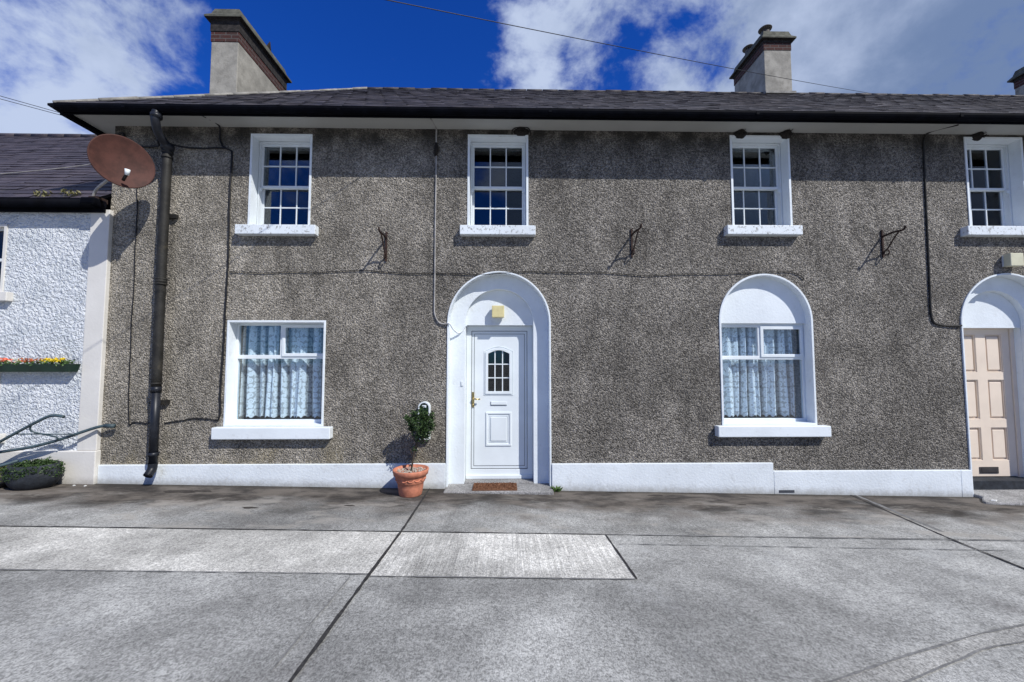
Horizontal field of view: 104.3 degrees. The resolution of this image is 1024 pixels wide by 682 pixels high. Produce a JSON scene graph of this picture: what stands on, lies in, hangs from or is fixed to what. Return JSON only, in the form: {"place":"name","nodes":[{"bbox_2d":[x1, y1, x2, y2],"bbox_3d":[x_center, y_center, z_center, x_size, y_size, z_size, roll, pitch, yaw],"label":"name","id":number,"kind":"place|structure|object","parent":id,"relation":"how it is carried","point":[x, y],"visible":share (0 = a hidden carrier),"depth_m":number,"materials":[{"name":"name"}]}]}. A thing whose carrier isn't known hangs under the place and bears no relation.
{"place":"outdoors","nodes":[
{"label":"outdoors","id":0,"kind":"place"},
{"bbox_2d":[0,526,1023,681],"bbox_3d":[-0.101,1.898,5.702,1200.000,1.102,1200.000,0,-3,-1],"label":"ground","id":1,"kind":"structure","parent":0,"point":[711,609],"depth_m":2.57,"materials":[{"name":"concrete"}]},
{"bbox_2d":[0,133,113,483],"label":"cottage","id":2,"kind":"structure","parent":1,"relation":"on","point":[55,255],"depth_m":5.69,"materials":[{"name":"paint"}]},
{"bbox_2d":[0,359,5,442],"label":"window","id":3,"kind":"structure","parent":2,"relation":"in","point":[2,435],"depth_m":5.57,"materials":[{"name":"beige paint"}]},
{"bbox_2d":[0,224,12,301],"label":"window","id":4,"kind":"structure","parent":2,"relation":"in","point":[4,296],"depth_m":5.71,"materials":[{"name":"beige paint"}]},
{"bbox_2d":[0,357,80,371],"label":"flower box","id":5,"kind":"object","parent":2,"relation":"attached to","point":[43,366],"visible":1,"depth_m":5.51,"materials":[{"name":"green plastic"}]},
{"bbox_2d":[0,164,90,173],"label":"roof cable","id":6,"kind":"object","parent":2,"relation":"on","point":[45,169],"visible":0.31,"depth_m":6.83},
{"bbox_2d":[32,189,80,196],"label":"roof weeds","id":7,"kind":"object","parent":2,"relation":"on","point":[36,193],"visible":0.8,"depth_m":5.68,"materials":[{"name":"green plant"}]},
{"bbox_2d":[87,134,154,203],"bbox_3d":[-5.516,-2.357,5.370,1.123,0.707,0.655,-1,-3,14],"label":"satellite dish","id":8,"kind":"object","parent":2,"relation":"attached to","point":[121,161],"visible":1,"depth_m":5.29,"materials":[{"name":"orange paint"}]},
{"bbox_2d":[0,569,367,573],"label":"paving joint","id":9,"kind":"object","parent":1,"relation":"on","point":[173,571],"visible":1,"depth_m":3.11,"materials":[{"name":"grey concrete"}]},
{"bbox_2d":[0,527,398,572],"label":"concrete slab","id":10,"kind":"structure","parent":1,"relation":"on","point":[54,548],"depth_m":3.53,"materials":[{"name":"grey concrete"}]},
{"bbox_2d":[0,525,576,533],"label":"paving joint","id":11,"kind":"object","parent":1,"relation":"on","point":[287,529],"visible":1,"depth_m":4.06,"materials":[{"name":"grey concrete"}]},
{"bbox_2d":[261,577,349,681],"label":"paving joint","id":12,"kind":"object","parent":1,"relation":"on","point":[294,642],"visible":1,"depth_m":2.39,"materials":[{"name":"grey concrete"}]},
{"bbox_2d":[371,532,633,577],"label":"concrete slab","id":13,"kind":"structure","parent":1,"relation":"on","point":[499,555],"depth_m":3.52,"materials":[{"name":"grey concrete"}]},
{"bbox_2d":[370,575,635,579],"bbox_3d":[-0.066,1.852,3.120,2.080,0.044,0.026,0,-3,-1],"label":"paving joint","id":14,"kind":"object","parent":1,"relation":"on","point":[515,577],"visible":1,"depth_m":3.12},
{"bbox_2d":[47,9,975,496],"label":"terraced house","id":15,"kind":"structure","parent":1,"relation":"on","point":[579,367],"depth_m":5.87,"materials":[{"name":"paint"}]},
{"bbox_2d":[1,96,58,112],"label":"overhead wire","id":16,"kind":"object","parent":15,"relation":"attached to","point":[29,104],"visible":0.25,"depth_m":10.87,"materials":[{"name":"black rubber"}]},
{"bbox_2d":[1,99,61,115],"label":"overhead wire","id":17,"kind":"object","parent":15,"relation":"attached to","point":[31,107],"visible":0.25,"depth_m":10.88,"materials":[{"name":"black rubber"}]},
{"bbox_2d":[128,188,149,425],"bbox_3d":[-5.310,-0.652,5.740,0.390,3.704,0.013,0,-3,-1],"label":"thin cable","id":18,"kind":"object","parent":15,"relation":"attached to","point":[132,313],"visible":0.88,"depth_m":5.71,"materials":[{"name":"black rubber"}]},
{"bbox_2d":[117,132,228,149],"bbox_3d":[-4.985,-2.953,5.772,1.639,0.267,0.235,0,-3,-1],"label":"black cable","id":19,"kind":"object","parent":15,"relation":"attached to","point":[123,133],"visible":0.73,"depth_m":5.86,"materials":[{"name":"rubber"}]},
{"bbox_2d":[164,418,214,422],"bbox_3d":[-4.573,1.128,5.653,0.709,0.078,0.014,0,-3,-1],"label":"thin cable","id":20,"kind":"object","parent":15,"relation":"attached to","point":[189,418],"visible":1,"depth_m":5.65,"materials":[{"name":"black rubber"}]},
{"bbox_2d":[203,116,232,420],"bbox_3d":[-4.308,-1.037,5.697,0.401,4.353,0.160,3,-5,-45],"label":"black cable","id":21,"kind":"object","parent":15,"relation":"attached to","point":[226,287],"visible":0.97,"depth_m":5.77,"materials":[{"name":"rubber"}]},
{"bbox_2d":[211,320,332,439],"bbox_3d":[-3.384,0.546,5.773,1.645,1.685,0.316,0,-3,-1],"label":"window","id":22,"kind":"structure","parent":15,"relation":"in","point":[233,428],"depth_m":5.75,"materials":[{"name":"paint"}]},
{"bbox_2d":[235,134,318,235],"bbox_3d":[-3.417,-2.315,5.972,1.150,1.570,0.395,0,-3,-1],"label":"window","id":23,"kind":"structure","parent":15,"relation":"in","point":[255,226],"depth_m":5.96,"materials":[{"name":"paint"}]},
{"bbox_2d":[239,326,321,417],"bbox_3d":[-3.404,0.443,6.010,1.359,1.414,0.124,0,-3,-1],"label":"lace curtain","id":24,"kind":"object","parent":15,"relation":"hanging from","point":[299,365],"visible":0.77,"depth_m":6.00,"materials":[{"name":"fabric"}]},
{"bbox_2d":[378,227,387,261],"bbox_3d":[-1.843,-1.396,5.669,0.027,0.440,0.372,0,-3,-1],"label":"iron bracket","id":25,"kind":"object","parent":15,"relation":"attached to","point":[385,248],"visible":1,"depth_m":5.78,"materials":[{"name":"metal"}]},
{"bbox_2d":[418,401,430,439],"bbox_3d":[-1.250,1.131,5.682,0.170,0.535,0.084,0,-3,-1],"label":"meter housing","id":26,"kind":"object","parent":15,"relation":"attached to","point":[426,404],"visible":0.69,"depth_m":5.66,"materials":[{"name":"white plastic"}]},
{"bbox_2d":[430,118,447,324],"bbox_3d":[-1.106,-1.718,5.788,0.176,2.965,0.364,-3,-4,42],"label":"cable conduit","id":27,"kind":"object","parent":15,"relation":"attached to","point":[435,227],"visible":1,"depth_m":5.85,"materials":[{"name":"grey plastic"}]},
{"bbox_2d":[434,142,438,155],"bbox_3d":[-1.121,-2.853,5.923,0.068,0.206,0.070,0,-3,-1],"label":"junction lump","id":28,"kind":"object","parent":27,"relation":"attached to","point":[436,148],"visible":1,"depth_m":5.91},
{"bbox_2d":[447,322,466,333],"bbox_3d":[-0.816,-0.189,5.868,0.329,0.160,0.072,2,-4,-36],"label":"white flex","id":29,"kind":"object","parent":15,"relation":"attached to","point":[461,331],"visible":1,"depth_m":5.89,"materials":[{"name":"paint"}]},
{"bbox_2d":[472,482,516,490],"bbox_3d":[-0.240,2.056,5.641,0.620,0.033,0.301,0,-3,-1],"label":"doormat","id":30,"kind":"object","parent":15,"relation":"on","point":[497,486],"visible":1,"depth_m":5.58,"materials":[{"name":"brown fabric"}]},
{"bbox_2d":[461,326,532,478],"bbox_3d":[-0.222,0.920,6.024,1.068,2.315,0.283,0,-3,-1],"label":"door","id":31,"kind":"structure","parent":15,"relation":"in","point":[498,423],"depth_m":6.09,"materials":[{"name":"white plastic"}]},
{"bbox_2d":[492,305,503,317],"bbox_3d":[-0.209,-0.440,6.007,0.185,0.178,0.110,0,-3,-1],"label":"wall light","id":32,"kind":"object","parent":15,"relation":"attached to","point":[497,311],"visible":1,"depth_m":5.95,"materials":[{"name":"white plastic"}]},
{"bbox_2d":[460,134,535,236],"bbox_3d":[-0.210,-2.327,6.029,1.105,1.580,0.395,0,-3,-1],"label":"window","id":33,"kind":"structure","parent":15,"relation":"in","point":[475,141],"depth_m":6.06,"materials":[{"name":"paint"}]},
{"bbox_2d":[230,270,803,278],"bbox_3d":[0.131,-0.982,5.853,8.445,0.122,0.011,0,-3,-1],"label":"thin cable","id":34,"kind":"object","parent":15,"relation":"attached to","point":[526,271],"visible":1,"depth_m":5.85,"materials":[{"name":"black rubber"}]},
{"bbox_2d":[512,127,530,135],"bbox_3d":[0.140,-3.123,5.949,0.294,0.124,0.150,0,-3,-1],"label":"bird nest","id":35,"kind":"object","parent":15,"relation":"on","point":[521,131],"visible":1,"depth_m":5.93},
{"bbox_2d":[387,0,866,92],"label":"overhead wire","id":36,"kind":"object","parent":15,"relation":"on","point":[592,41],"visible":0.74,"depth_m":6.09,"materials":[{"name":"black rubber"}]},
{"bbox_2d":[631,224,641,256],"bbox_3d":[1.792,-1.467,5.737,0.030,0.430,0.374,0,-3,-5],"label":"iron bracket","id":37,"kind":"object","parent":15,"relation":"attached to","point":[632,247],"visible":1,"depth_m":5.83,"materials":[{"name":"black metal"}]},
{"bbox_2d":[733,129,746,138],"bbox_3d":[3.460,-3.118,6.006,0.221,0.114,0.150,0,-3,-1],"label":"bird nest","id":38,"kind":"object","parent":15,"relation":"on","point":[740,134],"visible":1,"depth_m":6.00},
{"bbox_2d":[721,328,794,416],"bbox_3d":[3.695,0.465,6.134,1.252,1.384,0.135,0,-3,-1],"label":"lace curtain","id":39,"kind":"object","parent":15,"relation":"hanging from","point":[768,390],"visible":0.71,"depth_m":6.12,"materials":[{"name":"fabric"}]},
{"bbox_2d":[724,135,802,236],"bbox_3d":[3.727,-2.351,6.099,1.120,1.585,0.395,0,-3,-1],"label":"window","id":40,"kind":"structure","parent":15,"relation":"in","point":[778,148],"depth_m":6.10,"materials":[{"name":"paint"}]},
{"bbox_2d":[715,274,830,436],"bbox_3d":[3.765,0.193,5.918,1.635,2.385,0.316,0,-3,-1],"label":"window","id":41,"kind":"structure","parent":15,"relation":"in","point":[760,302],"depth_m":6.00,"materials":[{"name":"paint"}]},
{"bbox_2d":[779,129,793,138],"bbox_3d":[4.160,-3.121,6.019,0.221,0.105,0.150,0,-3,-1],"label":"bird nest","id":42,"kind":"object","parent":15,"relation":"on","point":[786,134],"visible":1,"depth_m":6.00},
{"bbox_2d":[880,225,906,257],"bbox_3d":[5.566,-1.468,5.803,0.027,0.420,0.372,0,-3,-1],"label":"iron bracket","id":43,"kind":"object","parent":15,"relation":"attached to","point":[882,242],"visible":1,"depth_m":5.91,"materials":[{"name":"black metal"}]},
{"bbox_2d":[922,124,961,326],"bbox_3d":[6.468,-1.703,5.991,0.413,2.986,0.277,-2,-4,35],"label":"cable conduit","id":44,"kind":"object","parent":15,"relation":"attached to","point":[927,236],"visible":1,"depth_m":5.98,"materials":[{"name":"paint"}]},
{"bbox_2d":[606,535,636,578],"bbox_3d":[0.973,1.932,3.615,0.026,0.062,0.960,0,-3,-1],"label":"paving joint","id":45,"kind":"object","parent":1,"relation":"on","point":[627,565],"visible":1,"depth_m":3.49,"materials":[{"name":"grey concrete"}]},
{"bbox_2d":[611,534,1023,540],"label":"paving joint","id":46,"kind":"object","parent":1,"relation":"on","point":[807,537],"visible":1,"depth_m":4.12,"materials":[{"name":"grey concrete"}]},
{"bbox_2d":[618,543,1023,550],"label":"paving joint","id":47,"kind":"object","parent":1,"relation":"on","point":[838,547],"visible":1,"depth_m":3.87,"materials":[{"name":"grey concrete"}]},
{"bbox_2d":[729,24,1023,504],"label":"terraced house","id":48,"kind":"structure","parent":1,"relation":"on","point":[982,188],"depth_m":6.19,"materials":[{"name":"paint"}]},
{"bbox_2d":[971,132,988,140],"bbox_3d":[7.119,-3.114,6.070,0.181,0.114,0.150,0,-3,-1],"label":"bird nest","id":49,"kind":"object","parent":48,"relation":"on","point":[977,136],"visible":1,"depth_m":6.05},
{"bbox_2d":[960,137,1023,236],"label":"window","id":50,"kind":"structure","parent":48,"relation":"in","point":[994,166],"depth_m":6.26,"materials":[{"name":"paint"}]},
{"bbox_2d":[963,328,1023,489],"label":"door","id":51,"kind":"structure","parent":48,"relation":"in","point":[990,361],"depth_m":6.22,"materials":[{"name":"beige paint"}]},
{"bbox_2d":[1002,253,1023,266],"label":"alarm box","id":52,"kind":"object","parent":48,"relation":"attached to","point":[1012,259],"visible":1,"depth_m":5.89,"materials":[{"name":"white plastic"}]},
{"bbox_2d":[827,623,1023,681],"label":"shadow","id":53,"kind":"object","parent":1,"relation":"on","point":[902,656],"visible":1,"depth_m":2.31},
{"bbox_2d":[834,626,1023,681],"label":"kerb strip","id":54,"kind":"object","parent":1,"relation":"on","point":[904,668],"visible":1,"depth_m":2.25,"materials":[{"name":"concrete"}]},
{"bbox_2d":[903,641,1023,681],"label":"shadow","id":55,"kind":"object","parent":54,"relation":"on","point":[944,665],"visible":1,"depth_m":2.24},
{"bbox_2d":[0,484,1023,539],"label":"footpath","id":56,"kind":"structure","parent":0,"point":[437,510],"depth_m":4.73,"materials":[{"name":"concrete"}]},
{"bbox_2d":[2,456,64,490],"bbox_3d":[-6.399,1.768,5.300,0.653,0.404,0.561,0,-3,-1],"label":"planter bowl","id":57,"kind":"object","parent":56,"relation":"on","point":[27,475],"visible":1,"depth_m":5.20,"materials":[{"name":"stone"}]},
{"bbox_2d":[0,414,115,466],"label":"horse plough","id":58,"kind":"object","parent":56,"relation":"on","point":[29,426],"visible":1,"depth_m":5.38,"materials":[{"name":"blue paint"}]},
{"bbox_2d":[164,490,192,492],"bbox_3d":[-4.396,1.990,5.272,0.452,0.010,0.121,0,-3,-4],"label":"path stain","id":59,"kind":"object","parent":56,"relation":"on","point":[183,491],"visible":1,"depth_m":5.27,"materials":[{"name":"grey concrete"}]},
{"bbox_2d":[193,490,210,491],"bbox_3d":[-4.143,1.998,5.312,0.306,0.008,0.075,0,-3,-1],"label":"path stain","id":60,"kind":"object","parent":56,"relation":"on","point":[201,491],"visible":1,"depth_m":5.29,"materials":[{"name":"grey concrete"}]},
{"bbox_2d":[288,488,429,681],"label":"paving joint","id":61,"kind":"object","parent":56,"relation":"on","point":[317,644],"visible":1,"depth_m":2.66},
{"bbox_2d":[393,406,435,497],"bbox_3d":[-1.340,1.469,5.388,0.526,1.186,0.476,2,-4,-35],"label":"potted tree","id":62,"kind":"object","parent":56,"relation":"on","point":[410,479],"visible":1,"depth_m":5.32,"materials":[{"name":"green plant"}]},
{"bbox_2d":[550,485,562,491],"bbox_3d":[0.628,2.072,5.596,0.192,0.095,0.091,0,-3,-1],"label":"weed","id":63,"kind":"object","parent":56,"relation":"on","point":[558,489],"visible":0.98,"depth_m":5.60,"materials":[{"name":"green plant"}]},
{"bbox_2d":[852,495,1023,568],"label":"paving joint","id":64,"kind":"object","parent":56,"relation":"on","point":[945,536],"visible":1,"depth_m":4.20,"materials":[{"name":"grey concrete"}]},
{"bbox_2d":[0,0,1023,133],"label":"sky","id":65,"kind":"structure","parent":0,"point":[50,50],"materials":[{"name":"blue"}]}
]}

